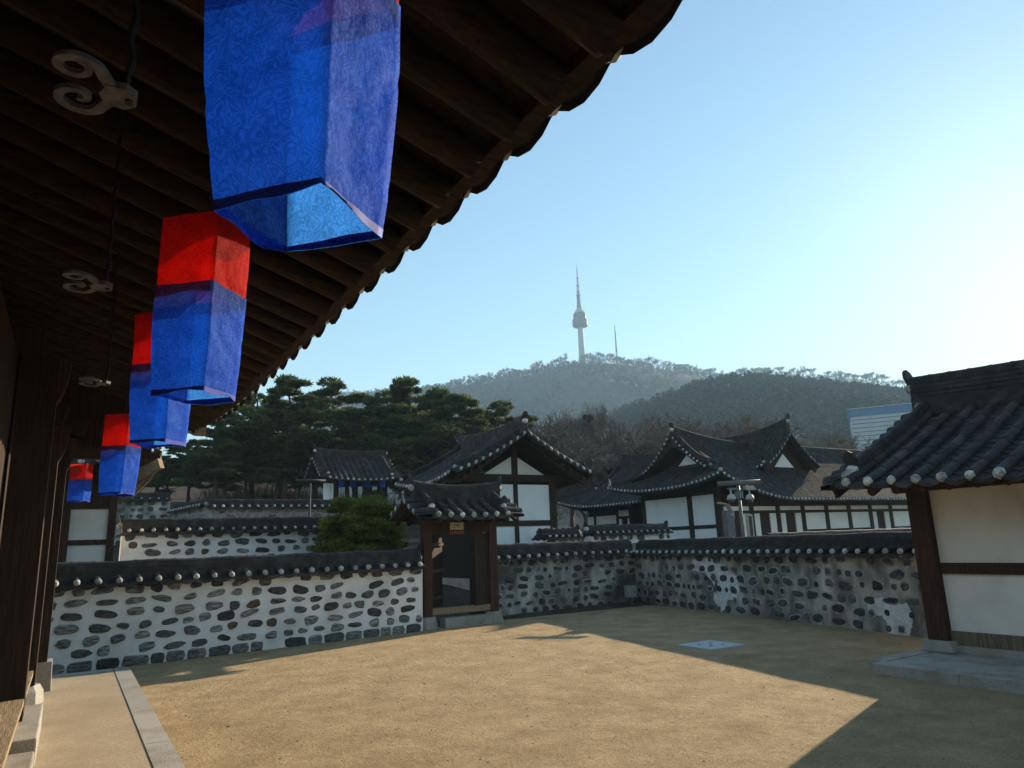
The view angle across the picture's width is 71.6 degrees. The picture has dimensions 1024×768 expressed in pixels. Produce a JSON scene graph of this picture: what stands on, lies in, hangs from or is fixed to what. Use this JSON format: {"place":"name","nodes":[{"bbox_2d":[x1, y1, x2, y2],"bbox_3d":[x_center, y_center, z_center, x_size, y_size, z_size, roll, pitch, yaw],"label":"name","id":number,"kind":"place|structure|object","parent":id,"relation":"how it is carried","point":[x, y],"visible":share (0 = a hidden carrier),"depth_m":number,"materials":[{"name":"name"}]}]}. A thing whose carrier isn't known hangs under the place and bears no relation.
{"place":"outdoors","nodes":[
{"label":"outdoors","id":0,"kind":"place"},
{"bbox_2d":[303,444,399,499],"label":"pavilion","id":1,"kind":"structure","parent":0,"point":[332,467],"depth_m":39.75,"materials":[{"name":"tile"}]},
{"bbox_2d":[338,480,343,487],"bbox_3d":[-9.270,5.311,38.598,0.278,0.614,0.272,-2,-13,-2],"label":"silk lantern","id":2,"kind":"object","parent":1,"relation":"hanging from","point":[340,484],"visible":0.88,"depth_m":38.45,"materials":[{"name":"blue fabric"}]},
{"bbox_2d":[350,476,355,487],"bbox_3d":[-8.702,5.364,38.941,0.272,0.620,0.273,-2,-13,-2],"label":"silk lantern","id":3,"kind":"object","parent":1,"relation":"hanging from","point":[352,484],"visible":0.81,"depth_m":38.80,"materials":[{"name":"blue fabric"}]},
{"bbox_2d":[113,461,661,625],"bbox_3d":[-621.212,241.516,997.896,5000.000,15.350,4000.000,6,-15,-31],"label":"ground","id":4,"kind":"structure","parent":0,"point":[454,596],"depth_m":23.57,"materials":[{"name":"beige soil"}]},
{"bbox_2d":[57,448,163,587],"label":"wing","id":5,"kind":"structure","parent":4,"relation":"on","point":[87,532],"depth_m":16.50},
{"bbox_2d":[67,460,93,501],"bbox_3d":[-9.280,1.886,15.303,0.337,1.302,0.335,-1,-13,-4],"label":"silk lantern","id":6,"kind":"object","parent":5,"relation":"hanging from","point":[80,482],"visible":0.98,"depth_m":15.14,"materials":[{"name":"blue fabric"}]},
{"bbox_2d":[114,492,170,544],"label":"stone wall","id":7,"kind":"structure","parent":4,"relation":"on","point":[146,505],"depth_m":32.91,"materials":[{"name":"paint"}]},
{"bbox_2d":[145,451,188,501],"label":"pine tree","id":8,"kind":"object","parent":4,"relation":"on","point":[160,480],"visible":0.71,"depth_m":45.51,"materials":[{"name":"green plant"}]},
{"bbox_2d":[152,446,193,490],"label":"pine tree","id":9,"kind":"object","parent":4,"relation":"on","point":[170,448],"visible":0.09,"depth_m":53.45,"materials":[{"name":"green plant"}]},
{"bbox_2d":[163,442,218,502],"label":"pine tree","id":10,"kind":"object","parent":4,"relation":"on","point":[184,458],"visible":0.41,"depth_m":49.10,"materials":[{"name":"green plant"}]},
{"bbox_2d":[166,497,217,518],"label":"stone wall","id":11,"kind":"structure","parent":4,"relation":"on","point":[195,509],"depth_m":31.01,"materials":[{"name":"stone"}]},
{"bbox_2d":[188,446,242,488],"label":"pine tree","id":12,"kind":"object","parent":4,"relation":"on","point":[206,477],"visible":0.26,"depth_m":44.20,"materials":[{"name":"green plant"}]},
{"bbox_2d":[169,421,262,498],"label":"pine tree","id":13,"kind":"object","parent":4,"relation":"on","point":[226,456],"visible":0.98,"depth_m":42.93,"materials":[{"name":"green plant"}]},
{"bbox_2d":[187,412,244,496],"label":"pine tree","id":14,"kind":"object","parent":4,"relation":"on","point":[232,415],"visible":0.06,"depth_m":60.27,"materials":[{"name":"green plant"}]},
{"bbox_2d":[116,514,328,582],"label":"stone wall","id":15,"kind":"structure","parent":4,"relation":"on","point":[197,537],"depth_m":20.20,"materials":[{"name":"stone"}]},
{"bbox_2d":[185,392,296,498],"bbox_3d":[-17.710,4.417,48.880,6.718,8.145,7.585,-3,-13,6],"label":"pine tree","id":16,"kind":"object","parent":4,"relation":"on","point":[253,399],"visible":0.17,"depth_m":48.86,"materials":[{"name":"green plant"}]},
{"bbox_2d":[217,448,268,498],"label":"pine tree","id":17,"kind":"object","parent":4,"relation":"on","point":[247,458],"visible":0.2,"depth_m":46.08,"materials":[{"name":"green plant"}]},
{"bbox_2d":[204,496,338,533],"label":"stone wall","id":18,"kind":"structure","parent":4,"relation":"on","point":[246,508],"depth_m":30.66,"materials":[{"name":"stone"}]},
{"bbox_2d":[240,406,303,495],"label":"pine tree","id":19,"kind":"object","parent":4,"relation":"on","point":[281,429],"visible":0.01,"depth_m":56.42,"materials":[{"name":"green plant"}]},
{"bbox_2d":[249,438,308,498],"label":"pine tree","id":20,"kind":"object","parent":4,"relation":"on","point":[272,470],"visible":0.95,"depth_m":45.11,"materials":[{"name":"green plant"}]},
{"bbox_2d":[213,373,347,499],"bbox_3d":[-15.222,3.769,46.623,8.371,8.848,9.198,0,-13,-8],"label":"pine tree","id":21,"kind":"object","parent":4,"relation":"on","point":[297,437],"visible":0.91,"depth_m":45.28,"materials":[{"name":"green plant"}]},
{"bbox_2d":[277,447,314,498],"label":"pine tree","id":22,"kind":"object","parent":4,"relation":"on","point":[305,465],"visible":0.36,"depth_m":47.06,"materials":[{"name":"green plant"}]},
{"bbox_2d":[296,479,325,516],"bbox_3d":[-8.553,5.841,30.066,1.240,3.597,0.100,6,-15,-31],"label":"camera pole","id":23,"kind":"object","parent":4,"relation":"on","point":[312,480],"visible":0.67,"depth_m":30.29,"materials":[{"name":"metal"}]},
{"bbox_2d":[278,417,345,498],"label":"pine tree","id":24,"kind":"object","parent":4,"relation":"on","point":[328,444],"visible":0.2,"depth_m":51.33,"materials":[{"name":"green plant"}]},
{"bbox_2d":[302,406,366,496],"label":"pine tree","id":25,"kind":"object","parent":4,"relation":"on","point":[347,488],"visible":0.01,"depth_m":64.12,"materials":[{"name":"green plant"}]},
{"bbox_2d":[304,376,375,449],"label":"pine tree","id":26,"kind":"object","parent":4,"relation":"on","point":[334,386],"visible":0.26,"depth_m":57.95,"materials":[{"name":"green plant"}]},
{"bbox_2d":[308,494,410,574],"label":"garden pine","id":27,"kind":"object","parent":4,"relation":"on","point":[364,523],"visible":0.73,"depth_m":20.02,"materials":[{"name":"green plant"}]},
{"bbox_2d":[306,396,417,486],"bbox_3d":[-9.995,4.807,49.813,7.414,8.063,7.426,-2,-13,0],"label":"pine tree","id":28,"kind":"object","parent":4,"relation":"on","point":[369,437],"visible":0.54,"depth_m":48.78,"materials":[{"name":"green plant"}]},
{"bbox_2d":[345,389,411,498],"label":"pine tree","id":29,"kind":"object","parent":4,"relation":"on","point":[384,394],"visible":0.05,"depth_m":60.73,"materials":[{"name":"green plant"}]},
{"bbox_2d":[189,465,589,540],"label":"undergrowth","id":30,"kind":"object","parent":4,"relation":"on","point":[264,494],"visible":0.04,"depth_m":49.58,"materials":[{"name":"green plant"}]},
{"bbox_2d":[372,440,424,499],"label":"pine tree","id":31,"kind":"object","parent":4,"relation":"on","point":[399,467],"visible":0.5,"depth_m":46.23,"materials":[{"name":"green plant"}]},
{"bbox_2d":[357,375,456,497],"bbox_3d":[-7.230,4.396,51.703,8.754,10.613,9.884,4,-14,-26],"label":"pine tree","id":32,"kind":"object","parent":4,"relation":"on","point":[402,389],"visible":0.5,"depth_m":50.54,"materials":[{"name":"green plant"}]},
{"bbox_2d":[387,410,456,491],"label":"pine tree","id":33,"kind":"object","parent":4,"relation":"on","point":[391,487],"visible":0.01,"depth_m":57.15,"materials":[{"name":"green plant"}]},
{"bbox_2d":[373,386,492,483],"bbox_3d":[-5.946,5.028,50.136,9.285,9.814,10.202,9,-17,-40],"label":"pine tree","id":34,"kind":"object","parent":4,"relation":"on","point":[433,440],"visible":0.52,"depth_m":48.81,"materials":[{"name":"green plant"}]},
{"bbox_2d":[408,393,505,483],"bbox_3d":[-2.743,5.404,49.434,10.375,9.608,8.138,-4,-13,9],"label":"pine tree","id":35,"kind":"object","parent":4,"relation":"on","point":[477,412],"visible":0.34,"depth_m":48.98,"materials":[{"name":"green plant"}]},
{"bbox_2d":[443,400,539,483],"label":"pine tree","id":36,"kind":"object","parent":4,"relation":"on","point":[495,419],"visible":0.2,"depth_m":55.20,"materials":[{"name":"green plant"}]},
{"bbox_2d":[394,411,593,589],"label":"gabled house","id":37,"kind":"structure","parent":4,"relation":"on","point":[533,471],"depth_m":26.17,"materials":[{"name":"grey tile"}]},
{"bbox_2d":[449,416,618,483],"bbox_3d":[1.138,6.765,49.827,12.697,8.810,10.028,-3,-13,3],"label":"bare tree","id":38,"kind":"object","parent":4,"relation":"on","point":[589,448],"visible":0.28,"depth_m":48.66,"materials":[{"name":"brown plant"}]},
{"bbox_2d":[532,524,584,558],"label":"stone wall","id":39,"kind":"structure","parent":4,"relation":"on","point":[562,534],"depth_m":24.59,"materials":[{"name":"tile"}]},
{"bbox_2d":[500,409,621,483],"bbox_3d":[1.037,7.687,56.399,16.320,11.177,10.507,-6,-13,15],"label":"bare tree","id":40,"kind":"object","parent":4,"relation":"on","point":[566,432],"visible":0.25,"depth_m":55.37,"materials":[{"name":"brown plant"}]},
{"bbox_2d":[543,408,587,523],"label":"bare tree","id":41,"kind":"object","parent":4,"relation":"on","point":[582,512],"visible":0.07,"depth_m":61.54,"materials":[{"name":"brown plant"}]},
{"bbox_2d":[497,539,636,615],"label":"stone wall","id":42,"kind":"structure","parent":4,"relation":"on","point":[539,580],"depth_m":22.30,"materials":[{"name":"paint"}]},
{"bbox_2d":[545,428,593,539],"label":"bare tree","id":43,"kind":"object","parent":4,"relation":"on","point":[571,520],"depth_m":71.94,"materials":[{"name":"brown plant"}]},
{"bbox_2d":[549,429,640,494],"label":"bare tree","id":44,"kind":"object","parent":4,"relation":"on","point":[580,462],"visible":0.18,"depth_m":55.55,"materials":[{"name":"brown plant"}]},
{"bbox_2d":[572,402,628,540],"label":"bare tree","id":45,"kind":"object","parent":4,"relation":"on","point":[602,426],"visible":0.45,"depth_m":58.49,"materials":[{"name":"brown plant"}]},
{"bbox_2d":[582,414,593,420],"bbox_3d":[6.104,2.713,57.012,0.992,0.665,1.004,6,-15,-31],"label":"bird nest","id":46,"kind":"object","parent":45,"relation":"on","point":[591,416],"visible":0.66,"depth_m":56.79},
{"bbox_2d":[557,425,652,495],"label":"bare tree","id":47,"kind":"object","parent":4,"relation":"on","point":[607,438],"visible":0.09,"depth_m":59.66,"materials":[{"name":"brown plant"}]},
{"bbox_2d":[558,425,655,495],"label":"bare tree","id":48,"kind":"object","parent":4,"relation":"on","point":[579,484],"visible":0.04,"depth_m":67.64,"materials":[{"name":"brown plant"}]},
{"bbox_2d":[586,426,665,487],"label":"bare tree","id":49,"kind":"object","parent":4,"relation":"on","point":[631,434],"visible":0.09,"depth_m":55.78,"materials":[{"name":"brown plant"}]},
{"bbox_2d":[582,520,673,572],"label":"stone wall","id":50,"kind":"structure","parent":4,"relation":"on","point":[634,534],"depth_m":27.15,"materials":[{"name":"tile"}]},
{"bbox_2d":[624,585,636,603],"bbox_3d":[3.885,6.916,23.246,0.380,0.610,0.240,6,-15,-31],"label":"junction box","id":51,"kind":"object","parent":4,"relation":"on","point":[630,591],"visible":0.95,"depth_m":23.19,"materials":[{"name":"paint"}]},
{"bbox_2d":[557,415,709,494],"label":"bare tree","id":52,"kind":"object","parent":4,"relation":"on","point":[657,426],"visible":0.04,"depth_m":73.99,"materials":[{"name":"brown plant"}]},
{"bbox_2d":[592,413,677,474],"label":"bare tree","id":53,"kind":"object","parent":4,"relation":"on","point":[650,423],"visible":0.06,"depth_m":62.79,"materials":[{"name":"brown plant"}]},
{"bbox_2d":[556,439,760,536],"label":"timber house","id":54,"kind":"structure","parent":4,"relation":"on","point":[601,503],"depth_m":44.41,"materials":[{"name":"tile"}]},
{"bbox_2d":[613,408,748,457],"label":"bare tree","id":55,"kind":"object","parent":4,"relation":"on","point":[707,432],"visible":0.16,"depth_m":52.27,"materials":[{"name":"brown plant"}]},
{"bbox_2d":[717,502,735,536],"bbox_3d":[7.652,5.538,24.893,0.714,2.762,0.310,6,-15,-31],"label":"floodlight","id":56,"kind":"object","parent":4,"relation":"on","point":[728,520],"visible":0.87,"depth_m":24.92,"materials":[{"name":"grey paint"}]},
{"bbox_2d":[636,413,817,449],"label":"bare tree","id":57,"kind":"object","parent":4,"relation":"on","point":[729,427],"visible":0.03,"depth_m":58.30,"materials":[{"name":"brown plant"}]},
{"bbox_2d":[661,410,803,442],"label":"bare tree","id":58,"kind":"object","parent":4,"relation":"on","point":[749,419],"visible":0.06,"depth_m":65.25,"materials":[{"name":"brown plant"}]},
{"bbox_2d":[717,478,760,536],"bbox_3d":[8.191,5.133,25.111,1.434,3.592,0.720,0,-13,-9],"label":"camera pole","id":59,"kind":"object","parent":4,"relation":"on","point":[737,494],"visible":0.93,"depth_m":25.27,"materials":[{"name":"grey metal"}]},
{"bbox_2d":[690,420,794,437],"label":"bare tree","id":60,"kind":"object","parent":4,"relation":"on","point":[727,431],"visible":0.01,"depth_m":64.20,"materials":[{"name":"brown plant"}]},
{"bbox_2d":[606,413,910,555],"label":"hipped house","id":61,"kind":"structure","parent":4,"relation":"on","point":[783,465],"depth_m":36.19,"materials":[{"name":"tile"}]},
{"bbox_2d":[734,514,740,536],"bbox_3d":[10.594,6.992,33.302,0.733,1.779,0.100,6,-15,-31],"label":"door leaf","id":62,"kind":"structure","parent":61,"relation":"in","point":[737,521],"depth_m":33.32,"materials":[{"name":"brown wood"}]},
{"bbox_2d":[759,513,770,535],"bbox_3d":[12.218,7.150,34.274,0.733,1.779,0.100,6,-15,-31],"label":"door leaf","id":63,"kind":"structure","parent":61,"relation":"in","point":[764,517],"depth_m":34.32,"materials":[{"name":"brown wood"}]},
{"bbox_2d":[785,513,796,531],"bbox_3d":[13.843,7.308,35.247,0.733,1.779,0.100,6,-15,-31],"label":"door leaf","id":64,"kind":"structure","parent":61,"relation":"in","point":[790,517],"depth_m":35.31,"materials":[{"name":"brown wood"}]},
{"bbox_2d":[876,512,885,528],"bbox_3d":[20.340,7.940,39.139,0.733,1.779,0.100,6,-15,-31],"label":"door leaf","id":65,"kind":"structure","parent":61,"relation":"in","point":[880,515],"depth_m":39.21,"materials":[{"name":"brown wood"}]},
{"bbox_2d":[707,417,809,446],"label":"bare tree","id":66,"kind":"object","parent":4,"relation":"on","point":[731,430],"visible":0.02,"depth_m":54.42,"materials":[{"name":"brown plant"}]},
{"bbox_2d":[798,428,859,449],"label":"bare tree","id":67,"kind":"object","parent":4,"relation":"on","point":[834,444],"visible":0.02,"depth_m":51.41,"materials":[{"name":"brown plant"}]},
{"bbox_2d":[798,434,873,449],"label":"bare tree","id":68,"kind":"object","parent":4,"relation":"on","point":[849,444],"visible":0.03,"depth_m":59.04,"materials":[{"name":"brown plant"}]},
{"bbox_2d":[766,528,914,556],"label":"stone wall","id":69,"kind":"structure","parent":4,"relation":"on","point":[838,531],"depth_m":29.21,"materials":[{"name":"tile"}]},
{"bbox_2d":[812,434,869,449],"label":"bare tree","id":70,"kind":"object","parent":4,"relation":"on","point":[832,440],"visible":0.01,"depth_m":65.55,"materials":[{"name":"brown plant"}]},
{"bbox_2d":[846,403,911,449],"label":"white building","id":71,"kind":"structure","parent":4,"relation":"on","point":[868,423],"depth_m":228.31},
{"bbox_2d":[271,363,704,529],"bbox_3d":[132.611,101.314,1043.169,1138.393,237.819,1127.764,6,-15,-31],"label":"hill","id":72,"kind":"structure","parent":0,"point":[614,394],"depth_m":788.50,"materials":[{"name":"green plant"}]},
{"bbox_2d":[256,357,721,497],"bbox_3d":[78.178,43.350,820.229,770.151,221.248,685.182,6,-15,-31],"label":"hill forest","id":73,"kind":"object","parent":72,"relation":"on","point":[657,382],"visible":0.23,"depth_m":838.98,"materials":[{"name":"green plant"}]},
{"bbox_2d":[497,368,511,374],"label":"bare tree","id":74,"kind":"object","parent":72,"relation":"on","point":[502,370],"visible":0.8,"depth_m":993.07,"materials":[{"name":"grey plant"}]},
{"bbox_2d":[572,263,587,362],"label":"observation tower","id":75,"kind":"structure","parent":72,"relation":"on","point":[579,321],"depth_m":1011.11,"materials":[{"name":"concrete"}]},
{"bbox_2d":[601,353,614,362],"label":"bare tree","id":76,"kind":"object","parent":72,"relation":"on","point":[610,355],"visible":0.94,"depth_m":995.19,"materials":[{"name":"grey plant"}]},
{"bbox_2d":[614,324,617,363],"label":"radio mast","id":77,"kind":"object","parent":72,"relation":"on","point":[615,342],"visible":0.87,"depth_m":1006.08,"materials":[{"name":"metal"}]},
{"bbox_2d":[674,364,689,371],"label":"hilltop station","id":78,"kind":"object","parent":72,"relation":"on","point":[682,366],"visible":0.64,"depth_m":979.58,"materials":[{"name":"grey glass"}]},
{"bbox_2d":[92,605,1023,767],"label":"courtyard","id":79,"kind":"structure","parent":0,"point":[577,732],"depth_m":9.46,"materials":[{"name":"beige sand"}]},
{"bbox_2d":[34,671,152,767],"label":"terrace","id":80,"kind":"structure","parent":79,"relation":"on","point":[88,721],"depth_m":8.01,"materials":[{"name":"beige stone"}]},
{"bbox_2d":[4,751,34,767],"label":"step stone","id":81,"kind":"object","parent":80,"relation":"on","point":[23,760],"visible":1,"depth_m":5.86,"materials":[{"name":"stone"}]},
{"bbox_2d":[8,704,42,767],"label":"step stone","id":82,"kind":"object","parent":80,"relation":"on","point":[26,735],"visible":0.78,"depth_m":6.86,"materials":[{"name":"stone"}]},
{"bbox_2d":[0,0,682,767],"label":"house","id":83,"kind":"structure","parent":80,"relation":"on","point":[486,88],"depth_m":5.08,"materials":[{"name":"wood"}]},
{"bbox_2d":[62,109,126,292],"bbox_3d":[-2.314,-1.155,3.973,0.233,1.306,0.322,6,-15,-31],"label":"hook","id":84,"kind":"object","parent":83,"relation":"attached to","point":[104,285],"depth_m":3.91,"materials":[{"name":"metal"}]},
{"bbox_2d":[52,0,140,114],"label":"hook","id":85,"kind":"object","parent":83,"relation":"attached to","point":[117,94],"depth_m":2.27,"materials":[{"name":"metal"}]},
{"bbox_2d":[79,253,119,386],"bbox_3d":[-3.538,-0.611,6.116,0.233,1.272,0.321,6,-15,-31],"label":"hook","id":86,"kind":"object","parent":83,"relation":"attached to","point":[88,379],"depth_m":6.08,"materials":[{"name":"metal"}]},
{"bbox_2d":[98,349,140,496],"bbox_3d":[-4.763,0.457,8.719,0.317,1.834,0.323,-4,-13,6],"label":"silk lantern","id":87,"kind":"object","parent":83,"relation":"hanging from","point":[119,463],"visible":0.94,"depth_m":8.51,"materials":[{"name":"blue fabric"}]},
{"bbox_2d":[129,312,190,448],"bbox_3d":[-2.628,-0.398,5.385,0.320,1.754,0.313,-4,-13,6],"label":"silk lantern","id":88,"kind":"object","parent":83,"relation":"hanging from","point":[156,421],"visible":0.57,"depth_m":5.15,"materials":[{"name":"blue fabric"}]},
{"bbox_2d":[151,179,249,404],"bbox_3d":[-1.672,-0.766,3.885,0.336,1.745,0.336,-4,-13,10],"label":"silk lantern","id":89,"kind":"object","parent":83,"relation":"hanging from","point":[199,309],"visible":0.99,"depth_m":3.69,"materials":[{"name":"blue fabric"}]},
{"bbox_2d":[204,0,400,251],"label":"silk lantern","id":90,"kind":"object","parent":83,"relation":"hanging from","point":[301,103],"visible":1,"depth_m":1.72,"materials":[{"name":"blue fabric"}]},
{"bbox_2d":[52,667,184,767],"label":"terrace kerb","id":91,"kind":"structure","parent":79,"relation":"on","point":[160,749],"depth_m":8.17,"materials":[{"name":"stone"}]},
{"bbox_2d":[48,544,426,674],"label":"stone wall","id":92,"kind":"structure","parent":79,"relation":"on","point":[148,611],"depth_m":15.34,"materials":[{"name":"stone"}]},
{"bbox_2d":[390,474,523,629],"bbox_3d":[-1.552,4.541,19.565,3.350,4.025,2.375,6,-15,-31],"label":"gatehouse","id":93,"kind":"object","parent":79,"relation":"on","point":[433,510],"visible":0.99,"depth_m":19.38,"materials":[{"name":"wood"}]},
{"bbox_2d":[432,534,443,607],"bbox_3d":[-2.056,5.079,19.354,0.110,1.920,0.792,-6,-13,18],"label":"door leaf","id":94,"kind":"structure","parent":93,"relation":"in","point":[437,544],"depth_m":19.40,"materials":[{"name":"brown wood"}]},
{"bbox_2d":[450,522,463,533],"bbox_3d":[-1.503,3.945,19.418,0.415,0.321,0.034,6,-15,-31],"label":"gate sign","id":95,"kind":"object","parent":93,"relation":"attached to","point":[456,526],"visible":1,"depth_m":19.41,"materials":[{"name":"beige wood"}]},
{"bbox_2d":[473,533,489,604],"bbox_3d":[-0.846,5.093,19.616,0.492,1.920,0.050,10,-17,-42],"label":"door leaf","id":96,"kind":"structure","parent":93,"relation":"in","point":[480,540],"depth_m":19.58,"materials":[{"name":"brown wood"}]},
{"bbox_2d":[677,640,744,650],"bbox_3d":[3.894,5.115,13.911,0.938,0.027,0.938,6,-15,-31],"label":"drain cover","id":97,"kind":"object","parent":79,"relation":"on","point":[711,645],"visible":1,"depth_m":13.83,"materials":[{"name":"metal"}]},
{"bbox_2d":[630,531,927,637],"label":"stone wall","id":98,"kind":"structure","parent":79,"relation":"on","point":[867,581],"depth_m":17.16,"materials":[{"name":"stone"}]},
{"bbox_2d":[820,359,1023,694],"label":"hut","id":99,"kind":"object","parent":79,"relation":"on","point":[946,454],"visible":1,"depth_m":11.36,"materials":[{"name":"tile"}]},
{"bbox_2d":[141,620,997,767],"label":"grit","id":100,"kind":"object","parent":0,"point":[544,681],"visible":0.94,"depth_m":10.09,"materials":[{"name":"gravel"}]},
{"bbox_2d":[158,0,1023,457],"label":"sky","id":101,"kind":"structure","parent":0,"point":[821,185],"materials":[{"name":"blue"}]},
{"bbox_2d":[557,382,856,530],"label":"hill","id":102,"kind":"structure","parent":0,"point":[563,522],"depth_m":317.18,"materials":[{"name":"brown plant"}]},
{"bbox_2d":[557,370,910,521],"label":"hill forest","id":103,"kind":"object","parent":102,"relation":"on","point":[835,397],"visible":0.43,"depth_m":348.62,"materials":[{"name":"green plant"}]},
{"bbox_3d":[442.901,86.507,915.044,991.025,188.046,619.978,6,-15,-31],"label":"hill","id":104,"kind":"structure","parent":0,"visible":0},
{"bbox_2d":[684,371,905,388],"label":"hill forest","id":105,"kind":"object","parent":104,"relation":"on","point":[841,378],"visible":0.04,"depth_m":863.23,"materials":[{"name":"green plant"}]},
{"bbox_2d":[864,371,885,380],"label":"bare tree","id":106,"kind":"object","parent":104,"relation":"on","point":[871,373],"visible":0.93,"depth_m":890.89,"materials":[{"name":"grey plant"}]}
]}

